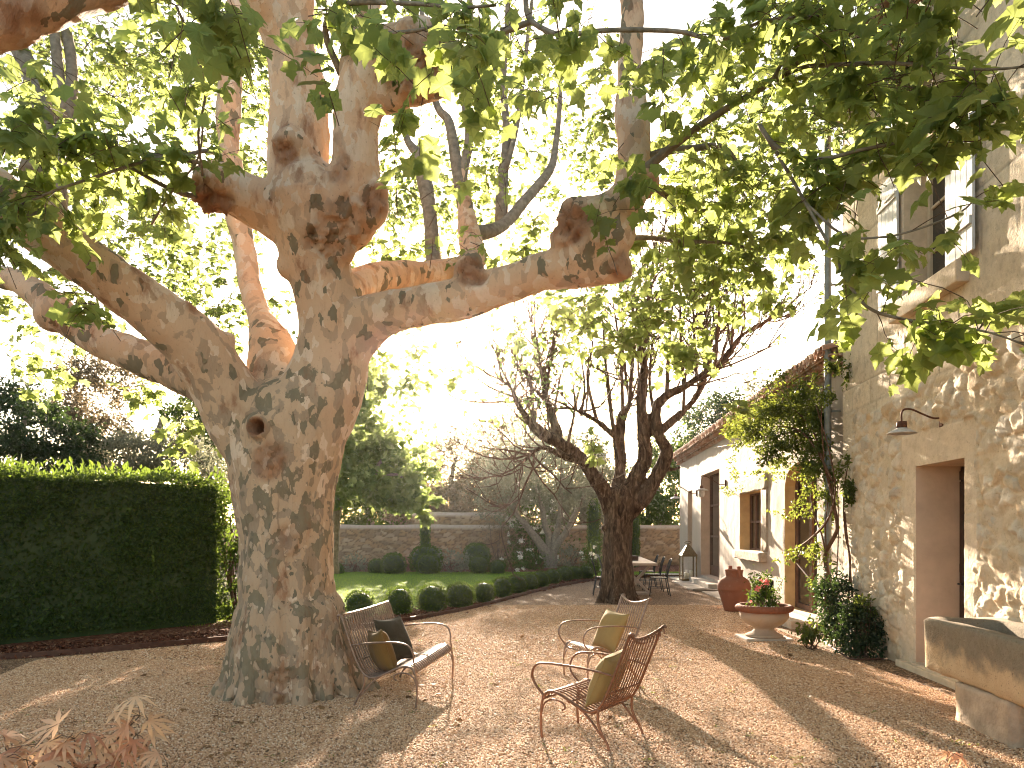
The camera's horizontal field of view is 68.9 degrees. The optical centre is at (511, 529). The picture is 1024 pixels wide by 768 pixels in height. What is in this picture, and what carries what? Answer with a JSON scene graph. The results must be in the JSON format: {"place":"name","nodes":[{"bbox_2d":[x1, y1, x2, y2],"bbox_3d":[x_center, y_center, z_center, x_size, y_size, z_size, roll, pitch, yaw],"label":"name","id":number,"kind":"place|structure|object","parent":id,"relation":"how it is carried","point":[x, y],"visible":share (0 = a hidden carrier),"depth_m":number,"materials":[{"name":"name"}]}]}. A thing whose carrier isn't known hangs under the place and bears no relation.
{"place":"outdoors","nodes":[
{"label":"outdoors","id":0,"kind":"place"},
{"bbox_2d":[0,574,674,660],"bbox_3d":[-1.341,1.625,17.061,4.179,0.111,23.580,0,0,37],"label":"bark mulch","id":1,"kind":"object","parent":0,"point":[62,645],"visible":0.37,"depth_m":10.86,"materials":[{"name":"brown wood"}]},
{"bbox_2d":[0,453,232,644],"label":"clipped hedge","id":2,"kind":"object","parent":1,"relation":"on","point":[92,552],"visible":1,"depth_m":11.69,"materials":[{"name":"green plant"}]},
{"bbox_2d":[214,466,238,618],"bbox_3d":[-4.917,0.326,13.687,1.862,2.992,1.478,0,0,0],"label":"bay shrub","id":3,"kind":"object","parent":1,"relation":"on","point":[233,560],"visible":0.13,"depth_m":13.47,"materials":[{"name":"green plant"}]},
{"bbox_2d":[384,584,414,614],"bbox_3d":[-2.168,1.407,14.355,0.613,0.678,0.631,0,0,17],"label":"box ball","id":4,"kind":"object","parent":1,"relation":"on","point":[399,599],"visible":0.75,"depth_m":14.18,"materials":[{"name":"green plant"}]},
{"bbox_2d":[415,582,448,611],"bbox_3d":[-1.605,1.402,14.951,0.721,0.692,0.622,0,0,27],"label":"box ball","id":5,"kind":"object","parent":1,"relation":"on","point":[433,597],"visible":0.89,"depth_m":14.78,"materials":[{"name":"green plant"}]},
{"bbox_2d":[444,581,475,607],"bbox_3d":[-1.091,1.408,15.681,0.715,0.665,0.602,0,0,-9],"label":"box ball","id":6,"kind":"object","parent":1,"relation":"on","point":[460,594],"visible":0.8,"depth_m":15.52,"materials":[{"name":"green plant"}]},
{"bbox_2d":[472,580,496,602],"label":"box ball","id":7,"kind":"object","parent":1,"relation":"on","point":[485,591],"visible":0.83,"depth_m":16.44,"materials":[{"name":"green plant"}]},
{"bbox_2d":[491,576,514,597],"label":"box ball","id":8,"kind":"object","parent":1,"relation":"on","point":[504,586],"visible":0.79,"depth_m":17.76,"materials":[{"name":"green plant"}]},
{"bbox_2d":[508,573,528,593],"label":"box ball","id":9,"kind":"object","parent":1,"relation":"on","point":[520,586],"visible":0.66,"depth_m":18.98,"materials":[{"name":"green plant"}]},
{"bbox_2d":[523,572,540,589],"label":"box ball","id":10,"kind":"object","parent":1,"relation":"on","point":[532,580],"visible":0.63,"depth_m":19.97,"materials":[{"name":"green plant"}]},
{"bbox_2d":[535,570,550,587],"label":"box ball","id":11,"kind":"object","parent":1,"relation":"on","point":[543,578],"visible":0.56,"depth_m":20.86,"materials":[{"name":"green plant"}]},
{"bbox_2d":[545,569,561,583],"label":"box ball","id":12,"kind":"object","parent":1,"relation":"on","point":[555,575],"visible":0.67,"depth_m":22.16,"materials":[{"name":"green plant"}]},
{"bbox_2d":[558,565,573,580],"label":"box ball","id":13,"kind":"object","parent":1,"relation":"on","point":[566,572],"visible":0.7,"depth_m":23.38,"materials":[{"name":"green plant"}]},
{"bbox_2d":[571,565,583,578],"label":"box ball","id":14,"kind":"object","parent":1,"relation":"on","point":[577,573],"visible":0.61,"depth_m":24.12,"materials":[{"name":"green plant"}]},
{"bbox_2d":[580,564,594,578],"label":"box ball","id":15,"kind":"object","parent":1,"relation":"on","point":[589,572],"visible":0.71,"depth_m":24.35,"materials":[{"name":"green plant"}]},
{"bbox_2d":[177,571,678,626],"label":"lawn","id":16,"kind":"structure","parent":0,"point":[350,589],"depth_m":23.78,"materials":[{"name":"green plant"}]},
{"bbox_2d":[339,563,344,573],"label":"box ball","id":17,"kind":"object","parent":16,"relation":"on","point":[341,570],"visible":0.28,"depth_m":27.48,"materials":[{"name":"green plant"}]},
{"bbox_2d":[344,588,375,617],"bbox_3d":[-2.807,1.402,13.777,0.621,0.618,0.706,0,0,-27],"label":"box ball","id":18,"kind":"object","parent":16,"relation":"on","point":[358,601],"visible":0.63,"depth_m":13.60,"materials":[{"name":"green plant"}]},
{"bbox_2d":[367,558,383,572],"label":"box ball","id":19,"kind":"object","parent":16,"relation":"on","point":[373,565],"visible":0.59,"depth_m":27.86,"materials":[{"name":"green plant"}]},
{"bbox_2d":[333,355,446,573],"bbox_3d":[-3.680,-2.293,19.008,3.872,6.872,4.201,0,0,-23],"label":"young plane tree","id":20,"kind":"object","parent":16,"relation":"on","point":[391,478],"visible":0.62,"depth_m":18.35,"materials":[{"name":"green plant"}]},
{"bbox_2d":[380,552,407,573],"bbox_3d":[-4.373,1.330,27.598,1.037,1.018,1.059,0,0,-34],"label":"box ball","id":21,"kind":"object","parent":16,"relation":"on","point":[392,563],"visible":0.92,"depth_m":27.32,"materials":[{"name":"green plant"}]},
{"bbox_2d":[415,552,441,573],"bbox_3d":[-3.092,1.331,27.599,0.994,0.976,1.015,0,0,-36],"label":"box ball","id":22,"kind":"object","parent":16,"relation":"on","point":[428,563],"visible":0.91,"depth_m":27.33,"materials":[{"name":"green plant"}]},
{"bbox_2d":[433,544,472,572],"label":"shrub","id":23,"kind":"object","parent":16,"relation":"on","point":[460,561],"visible":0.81,"depth_m":28.15,"materials":[{"name":"green plant"}]},
{"bbox_2d":[468,555,489,573],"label":"box ball","id":24,"kind":"object","parent":16,"relation":"on","point":[479,564],"visible":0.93,"depth_m":27.38,"materials":[{"name":"green plant"}]},
{"bbox_2d":[489,559,505,573],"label":"box ball","id":25,"kind":"object","parent":16,"relation":"on","point":[497,566],"visible":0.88,"depth_m":27.42,"materials":[{"name":"green plant"}]},
{"bbox_2d":[575,529,603,575],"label":"rose bush","id":26,"kind":"object","parent":16,"relation":"on","point":[593,557],"visible":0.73,"depth_m":26.35,"materials":[{"name":"green plant"}]},
{"bbox_2d":[0,0,869,524],"label":"sky","id":27,"kind":"structure","parent":0,"point":[674,14],"materials":[{"name":"white"}]},
{"bbox_2d":[221,565,678,571],"bbox_3d":[-4.250,1.632,31.500,23.500,0.001,6.000,0,0,0],"label":"planting bed","id":28,"kind":"object","parent":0,"point":[673,568],"depth_m":30.14,"materials":[{"name":"brown soil"}]},
{"bbox_2d":[339,551,369,571],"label":"shrub","id":29,"kind":"object","parent":28,"relation":"on","point":[354,569],"visible":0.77,"depth_m":28.47,"materials":[{"name":"green plant"}]},
{"bbox_2d":[419,504,430,546],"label":"cypress tree","id":30,"kind":"object","parent":28,"relation":"on","point":[425,533],"visible":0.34,"depth_m":30.87,"materials":[{"name":"green plant"}]},
{"bbox_2d":[407,543,445,570],"bbox_3d":[-3.316,1.229,28.995,1.484,1.427,1.452,0,0,-35],"label":"box ball","id":31,"kind":"object","parent":28,"relation":"on","point":[425,548],"visible":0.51,"depth_m":28.70,"materials":[{"name":"green plant"}]},
{"bbox_2d":[221,512,679,564],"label":"garden wall","id":32,"kind":"structure","parent":28,"relation":"on","point":[452,530],"depth_m":33.98,"materials":[{"name":"stone"}]},
{"bbox_2d":[463,541,491,562],"bbox_3d":[-1.364,1.045,28.997,1.180,1.159,1.206,0,0,-15],"label":"box ball","id":33,"kind":"object","parent":28,"relation":"on","point":[475,549],"visible":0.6,"depth_m":28.72,"materials":[{"name":"green plant"}]},
{"bbox_2d":[471,510,538,564],"bbox_3d":[-0.580,0.428,32.946,3.299,3.311,2.341,0,0,-12],"label":"flowering shrub","id":34,"kind":"object","parent":28,"relation":"on","point":[490,533],"visible":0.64,"depth_m":32.78,"materials":[{"name":"green plant"}]},
{"bbox_2d":[499,549,529,571],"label":"rose bush","id":35,"kind":"object","parent":28,"relation":"on","point":[516,569],"visible":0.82,"depth_m":28.23,"materials":[{"name":"green plant"}]},
{"bbox_2d":[521,548,549,569],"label":"shrub","id":36,"kind":"object","parent":28,"relation":"on","point":[532,563],"visible":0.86,"depth_m":29.81,"materials":[{"name":"green plant"}]},
{"bbox_2d":[491,485,581,566],"bbox_3d":[0.978,-0.173,33.216,3.761,4.820,3.339,0,0,-13],"label":"viburnum shrub","id":37,"kind":"object","parent":28,"relation":"on","point":[514,520],"visible":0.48,"depth_m":32.88,"materials":[{"name":"green plant"}]},
{"bbox_2d":[470,421,614,567],"bbox_3d":[1.258,-1.465,31.637,6.094,6.361,4.401,0,0,0],"label":"olive tree","id":38,"kind":"object","parent":28,"relation":"on","point":[549,547],"visible":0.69,"depth_m":31.40,"materials":[{"name":"grey plant"}]},
{"bbox_2d":[550,543,591,567],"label":"shrub","id":39,"kind":"object","parent":28,"relation":"on","point":[568,563],"visible":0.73,"depth_m":30.43,"materials":[{"name":"green plant"}]},
{"bbox_2d":[586,497,601,565],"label":"cypress tree","id":40,"kind":"object","parent":28,"relation":"on","point":[594,515],"visible":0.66,"depth_m":31.33,"materials":[{"name":"green plant"}]},
{"bbox_2d":[632,515,640,567],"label":"cypress tree","id":41,"kind":"object","parent":28,"relation":"on","point":[636,546],"visible":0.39,"depth_m":31.34,"materials":[{"name":"green plant"}]},
{"bbox_2d":[217,572,773,603],"bbox_3d":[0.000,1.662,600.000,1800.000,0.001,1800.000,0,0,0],"label":"ground","id":42,"kind":"structure","parent":0,"point":[225,583],"depth_m":21.80,"materials":[{"name":"brown soil"}]},
{"bbox_2d":[0,373,135,477],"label":"evergreen tree","id":43,"kind":"object","parent":42,"relation":"on","point":[24,443],"visible":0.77,"depth_m":16.88,"materials":[{"name":"green plant"}]},
{"bbox_2d":[35,337,151,469],"bbox_3d":[-12.187,-1.909,21.806,2.984,7.225,3.824,0,0,21],"label":"fruit tree","id":44,"kind":"object","parent":42,"relation":"on","point":[93,378],"visible":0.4,"depth_m":21.35,"materials":[{"name":"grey plant"}]},
{"bbox_2d":[82,415,228,484],"bbox_3d":[-9.586,-0.743,19.978,4.403,4.594,3.759,0,0,0],"label":"oleander shrub","id":45,"kind":"object","parent":42,"relation":"on","point":[146,456],"visible":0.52,"depth_m":19.27,"materials":[{"name":"green plant"}]},
{"bbox_2d":[146,393,230,578],"bbox_3d":[-10.178,-1.478,25.068,4.717,6.830,3.664,0,0,27],"label":"laurel tree","id":46,"kind":"object","parent":42,"relation":"on","point":[175,412],"visible":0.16,"depth_m":24.55,"materials":[{"name":"green plant"}]},
{"bbox_2d":[337,459,426,524],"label":"laurel tree","id":47,"kind":"object","parent":42,"relation":"on","point":[348,516],"visible":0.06,"depth_m":38.98,"materials":[{"name":"green plant"}]},
{"bbox_2d":[381,408,528,524],"bbox_3d":[-3.012,-2.176,38.120,8.338,8.076,5.264,0,0,0],"label":"oak tree","id":48,"kind":"object","parent":42,"relation":"on","point":[451,491],"visible":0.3,"depth_m":37.55,"materials":[{"name":"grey plant"}]},
{"bbox_2d":[445,408,583,524],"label":"holm oak tree","id":49,"kind":"object","parent":42,"relation":"on","point":[517,420],"visible":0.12,"depth_m":40.62,"materials":[{"name":"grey plant"}]},
{"bbox_2d":[530,421,634,524],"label":"holm oak tree","id":50,"kind":"object","parent":42,"relation":"on","point":[582,517],"visible":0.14,"depth_m":41.37,"materials":[{"name":"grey plant"}]},
{"bbox_2d":[626,423,691,524],"bbox_3d":[7.352,-1.733,37.875,4.022,7.190,4.632,0,0,0],"label":"laurel tree","id":51,"kind":"object","parent":42,"relation":"on","point":[658,507],"visible":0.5,"depth_m":37.12,"materials":[{"name":"green plant"}]},
{"bbox_2d":[668,383,748,492],"bbox_3d":[10.318,-3.010,40.001,5.120,9.940,5.130,0,0,0],"label":"tree","id":52,"kind":"object","parent":42,"relation":"on","point":[698,416],"visible":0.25,"depth_m":39.45,"materials":[{"name":"green plant"}]},
{"bbox_2d":[673,341,842,628],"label":"rendered wing","id":53,"kind":"structure","parent":42,"relation":"on","point":[743,529],"depth_m":16.62,"materials":[{"name":"white paint"}]},
{"bbox_2d":[671,486,696,498],"bbox_3d":[5.510,-1.175,23.946,0.844,0.386,0.328,0,0,0],"label":"wall lamp","id":54,"kind":"object","parent":53,"relation":"attached to","point":[677,497],"visible":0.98,"depth_m":23.91,"materials":[{"name":"grey metal"}]},
{"bbox_2d":[695,476,725,496],"bbox_3d":[5.195,-1.108,19.543,0.814,0.559,0.348,0,0,0],"label":"wall lamp","id":55,"kind":"object","parent":53,"relation":"attached to","point":[701,489],"visible":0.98,"depth_m":19.50,"materials":[{"name":"grey metal"}]},
{"bbox_2d":[710,473,718,576],"bbox_3d":[6.046,-0.120,21.698,0.272,3.060,2.851,0,0,0],"label":"glazed door","id":56,"kind":"structure","parent":53,"relation":"in","point":[714,487],"depth_m":22.57,"materials":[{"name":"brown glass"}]},
{"bbox_2d":[750,493,760,550],"bbox_3d":[5.642,-0.170,16.837,0.196,1.320,2.082,0,0,1],"label":"barred window","id":57,"kind":"structure","parent":53,"relation":"in","point":[755,499],"depth_m":17.33,"materials":[{"name":"brown glass"}]},
{"bbox_2d":[718,331,857,610],"bbox_3d":[4.530,-0.781,13.968,1.813,4.178,7.104,0,0,0],"label":"climbing rose","id":58,"kind":"object","parent":53,"relation":"attached to","point":[769,413],"visible":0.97,"depth_m":11.66,"materials":[{"name":"green plant"}]},
{"bbox_2d":[795,472,816,613],"bbox_3d":[5.333,0.135,13.254,0.178,2.690,1.852,0,0,1],"label":"arched door","id":59,"kind":"structure","parent":53,"relation":"in","point":[803,531],"depth_m":13.73,"materials":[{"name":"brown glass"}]},
{"bbox_2d":[725,364,794,409],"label":"tree","id":60,"kind":"object","parent":42,"relation":"on","point":[749,386],"visible":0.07,"depth_m":41.53,"materials":[{"name":"green plant"}]},
{"bbox_2d":[813,0,1023,689],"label":"stone farmhouse","id":61,"kind":"object","parent":42,"relation":"on","point":[935,518],"visible":0.61,"depth_m":8.58,"materials":[{"name":"stone"}]},
{"bbox_2d":[823,124,840,637],"bbox_3d":[4.815,-2.225,11.232,0.251,7.750,0.124,0,0,0],"label":"drain pipe","id":62,"kind":"object","parent":61,"relation":"attached to","point":[828,285],"visible":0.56,"depth_m":11.19,"materials":[{"name":"metal"}]},
{"bbox_2d":[886,408,942,435],"bbox_3d":[4.412,-1.186,8.161,0.615,0.288,0.308,0,0,0],"label":"wall lamp","id":63,"kind":"object","parent":61,"relation":"attached to","point":[901,427],"visible":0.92,"depth_m":8.14,"materials":[{"name":"grey metal"}]},
{"bbox_2d":[927,177,944,278],"bbox_3d":[5.009,-3.575,8.467,0.123,1.650,1.122,0,0,2],"label":"window","id":64,"kind":"structure","parent":61,"relation":"in","point":[936,261],"depth_m":8.90,"materials":[{"name":"beige paint"}]},
{"bbox_2d":[957,467,964,617],"bbox_3d":[5.161,0.415,8.159,0.161,2.270,1.063,0,0,4],"label":"door","id":65,"kind":"structure","parent":61,"relation":"in","point":[961,473],"depth_m":8.60,"materials":[{"name":"brown wood"}]},
{"bbox_2d":[0,577,1023,767],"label":"gravel court","id":66,"kind":"object","parent":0,"point":[581,594],"visible":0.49,"depth_m":7.98,"materials":[{"name":"beige gravel"}]},
{"bbox_2d":[0,0,128,54],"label":"plane tree","id":67,"kind":"object","parent":66,"relation":"on","point":[24,24],"visible":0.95,"depth_m":4.18,"materials":[{"name":"beige plant"}]},
{"bbox_2d":[0,695,184,767],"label":"japanese maple","id":68,"kind":"object","parent":66,"relation":"on","point":[48,752],"visible":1,"depth_m":4.42,"materials":[{"name":"orange plant"}]},
{"bbox_2d":[0,575,683,659],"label":"garden edging","id":69,"kind":"object","parent":66,"relation":"on","point":[35,654],"visible":0.54,"depth_m":10.54,"materials":[{"name":"metal"}]},
{"bbox_2d":[337,601,453,707],"bbox_3d":[-1.140,1.230,7.592,0.794,0.869,1.436,0,0,10],"label":"iron bench","id":70,"kind":"object","parent":66,"relation":"on","point":[430,655],"visible":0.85,"depth_m":7.24,"materials":[{"name":"brown metal"}]},
{"bbox_2d":[367,629,396,672],"bbox_3d":[-1.245,1.165,7.144,0.199,0.428,0.428,-18,1,-29],"label":"cushion","id":71,"kind":"object","parent":70,"relation":"on","point":[383,656],"visible":0.94,"depth_m":6.99,"materials":[{"name":"fabric"}]},
{"bbox_2d":[373,615,414,660],"bbox_3d":[-1.194,1.125,7.621,0.154,0.478,0.478,-26,-12,23],"label":"cushion","id":72,"kind":"object","parent":70,"relation":"on","point":[394,629],"visible":0.68,"depth_m":7.56,"materials":[{"name":"fabric"}]},
{"bbox_2d":[40,605,849,659],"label":"gravel pebbles","id":73,"kind":"object","parent":66,"relation":"on","point":[700,613],"visible":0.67,"depth_m":11.42,"materials":[{"name":"beige gravel"}]},
{"bbox_2d":[17,630,978,766],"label":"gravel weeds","id":74,"kind":"object","parent":66,"relation":"on","point":[562,746],"visible":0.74,"depth_m":5.93,"materials":[{"name":"green plant"}]},
{"bbox_2d":[52,630,944,764],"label":"leaf litter","id":75,"kind":"object","parent":66,"relation":"on","point":[407,696],"visible":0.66,"depth_m":6.84,"materials":[{"name":"brown plant"}]},
{"bbox_2d":[0,0,1023,706],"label":"plane tree","id":76,"kind":"object","parent":66,"relation":"on","point":[278,410],"visible":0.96,"depth_m":7.03,"materials":[{"name":"green plant"}]},
{"bbox_2d":[0,659,1023,767],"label":"gravel pebbles","id":77,"kind":"object","parent":66,"relation":"on","point":[785,671],"visible":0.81,"depth_m":6.51,"materials":[{"name":"beige gravel"}]},
{"bbox_2d":[591,558,600,595],"bbox_3d":[2.262,1.190,18.703,0.578,0.933,0.445,0,0,5],"label":"metal chair","id":78,"kind":"object","parent":66,"relation":"on","point":[596,577],"visible":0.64,"depth_m":18.52,"materials":[{"name":"black metal"}]},
{"bbox_2d":[531,625,666,751],"bbox_3d":[0.689,1.209,5.900,0.903,0.911,0.656,0,0,36],"label":"iron armchair","id":79,"kind":"object","parent":66,"relation":"on","point":[604,704],"visible":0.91,"depth_m":5.80,"materials":[{"name":"brown metal"}]},
{"bbox_2d":[585,646,629,707],"bbox_3d":[0.752,1.150,5.838,0.178,0.448,0.448,29,20,29],"label":"cushion","id":80,"kind":"object","parent":79,"relation":"on","point":[598,687],"visible":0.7,"depth_m":5.69,"materials":[{"name":"yellow fabric"}]},
{"bbox_2d":[558,593,651,683],"bbox_3d":[1.036,1.209,8.325,0.883,0.911,0.636,0,0,-24],"label":"iron armchair","id":81,"kind":"object","parent":66,"relation":"on","point":[591,647],"visible":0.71,"depth_m":8.32,"materials":[{"name":"brown metal"}]},
{"bbox_2d":[592,608,628,652],"bbox_3d":[1.100,1.132,8.354,0.174,0.468,0.468,26,-8,-23],"label":"cushion","id":82,"kind":"object","parent":81,"relation":"on","point":[608,638],"visible":0.97,"depth_m":8.23,"materials":[{"name":"yellow fabric"}]},
{"bbox_2d":[414,139,823,603],"bbox_3d":[2.191,-3.105,16.824,8.828,10.779,4.518,0,0,-7],"label":"gnarled tree","id":83,"kind":"object","parent":66,"relation":"on","point":[624,500],"visible":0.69,"depth_m":16.59,"materials":[{"name":"brown plant"}]},
{"bbox_2d":[632,557,657,594],"bbox_3d":[3.250,1.252,20.400,0.920,0.844,4.400,0,0,4],"label":"dining table","id":84,"kind":"object","parent":66,"relation":"on","point":[641,561],"visible":0.39,"depth_m":18.75,"materials":[{"name":"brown wood"}]},
{"bbox_2d":[637,555,658,587],"bbox_3d":[3.884,1.190,21.297,0.578,0.933,0.445,0,0,5],"label":"metal chair","id":85,"kind":"object","parent":66,"relation":"on","point":[654,567],"visible":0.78,"depth_m":21.22,"materials":[{"name":"black metal"}]},
{"bbox_2d":[642,556,664,591],"bbox_3d":[3.779,1.190,19.897,0.578,0.933,0.445,0,0,5],"label":"metal chair","id":86,"kind":"object","parent":66,"relation":"on","point":[661,565],"visible":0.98,"depth_m":19.87,"materials":[{"name":"black metal"}]},
{"bbox_2d":[648,558,671,595],"bbox_3d":[3.678,1.190,18.547,0.578,0.933,0.445,0,0,5],"label":"metal chair","id":87,"kind":"object","parent":66,"relation":"on","point":[667,570],"visible":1,"depth_m":18.38,"materials":[{"name":"black metal"}]},
{"bbox_2d":[717,565,750,611],"bbox_3d":[4.460,1.195,15.000,0.650,0.910,0.650,0,0,0],"label":"terracotta jar","id":88,"kind":"object","parent":66,"relation":"on","point":[731,585],"visible":0.93,"depth_m":14.80,"materials":[{"name":"orange ceramic"}]},
{"bbox_2d":[735,634,793,641],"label":"stone slab","id":89,"kind":"structure","parent":66,"relation":"on","point":[749,639],"depth_m":10.95,"materials":[{"name":"beige stone"}]},
{"bbox_2d":[735,602,793,638],"bbox_3d":[3.800,1.375,11.250,0.852,0.479,0.852,0,0,0],"label":"terracotta urn","id":90,"kind":"object","parent":89,"relation":"on","point":[764,622],"visible":0.97,"depth_m":11.01,"materials":[{"name":"ceramic"}]},
{"bbox_2d":[742,564,786,606],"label":"pink rose plant","id":91,"kind":"object","parent":90,"relation":"in","point":[762,592],"visible":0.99,"depth_m":11.17,"materials":[{"name":"green plant"}]},
{"bbox_2d":[788,620,823,649],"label":"ground ivy","id":92,"kind":"object","parent":66,"relation":"on","point":[811,635],"visible":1,"depth_m":10.20,"materials":[{"name":"green plant"}]},
{"bbox_2d":[804,557,858,647],"bbox_3d":[4.521,1.092,10.429,0.821,1.495,1.218,0,0,0],"label":"evergreen shrub","id":93,"kind":"object","parent":66,"relation":"on","point":[832,595],"visible":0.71,"depth_m":10.38,"materials":[{"name":"green plant"}]},
{"bbox_2d":[795,629,882,659],"bbox_3d":[4.451,1.630,10.700,0.428,0.019,2.789,0,0,0],"label":"bed edging","id":94,"kind":"object","parent":66,"relation":"on","point":[844,655],"visible":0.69,"depth_m":9.38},
{"bbox_2d":[828,595,888,660],"bbox_3d":[4.540,1.342,9.706,0.816,1.001,0.882,0,0,0],"label":"evergreen shrub","id":95,"kind":"object","parent":66,"relation":"on","point":[873,639],"visible":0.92,"depth_m":9.62,"materials":[{"name":"green plant"}]},
{"bbox_2d":[846,592,877,657],"bbox_3d":[4.546,1.238,9.697,0.478,0.833,0.330,0,0,-29],"label":"leafy shrub","id":96,"kind":"object","parent":66,"relation":"on","point":[861,600],"visible":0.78,"depth_m":9.65,"materials":[{"name":"green plant"}]},
{"bbox_2d":[932,749,977,767],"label":"japanese maple","id":97,"kind":"object","parent":66,"relation":"on","point":[957,755],"visible":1,"depth_m":4.59,"materials":[{"name":"orange plant"}]},
{"bbox_2d":[955,682,1023,747],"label":"stone block","id":98,"kind":"structure","parent":66,"relation":"on","point":[996,718],"depth_m":5.91,"materials":[{"name":"beige stone"}]},
{"bbox_2d":[632,555,637,560],"bbox_3d":[3.185,0.770,20.050,0.270,0.120,0.900,0,0,0],"label":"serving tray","id":99,"kind":"object","parent":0,"point":[634,558],"visible":0.42,"depth_m":19.60,"materials":[{"name":"brown wood"}]},
{"bbox_2d":[656,573,748,611],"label":"stone paving","id":100,"kind":"structure","parent":0,"point":[688,585],"depth_m":21.54,"materials":[{"name":"beige stone"}]},
{"bbox_2d":[679,541,696,580],"bbox_3d":[5.569,1.001,23.620,0.490,1.245,0.490,0,0,0],"label":"brass lantern","id":101,"kind":"object","parent":100,"relation":"on","point":[687,551],"visible":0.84,"depth_m":23.45,"materials":[{"name":"gold metal"}]},
{"bbox_2d":[693,588,717,591],"bbox_3d":[5.206,1.635,19.914,0.760,0.070,0.760,0,0,0],"label":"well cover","id":102,"kind":"object","parent":100,"relation":"on","point":[703,589],"visible":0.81,"depth_m":19.77,"materials":[{"name":"grey stone"}]},
{"bbox_2d":[924,617,1023,706],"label":"stone trough","id":103,"kind":"object","parent":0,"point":[985,654],"visible":1,"depth_m":6.17,"materials":[{"name":"beige stone"}]}
]}

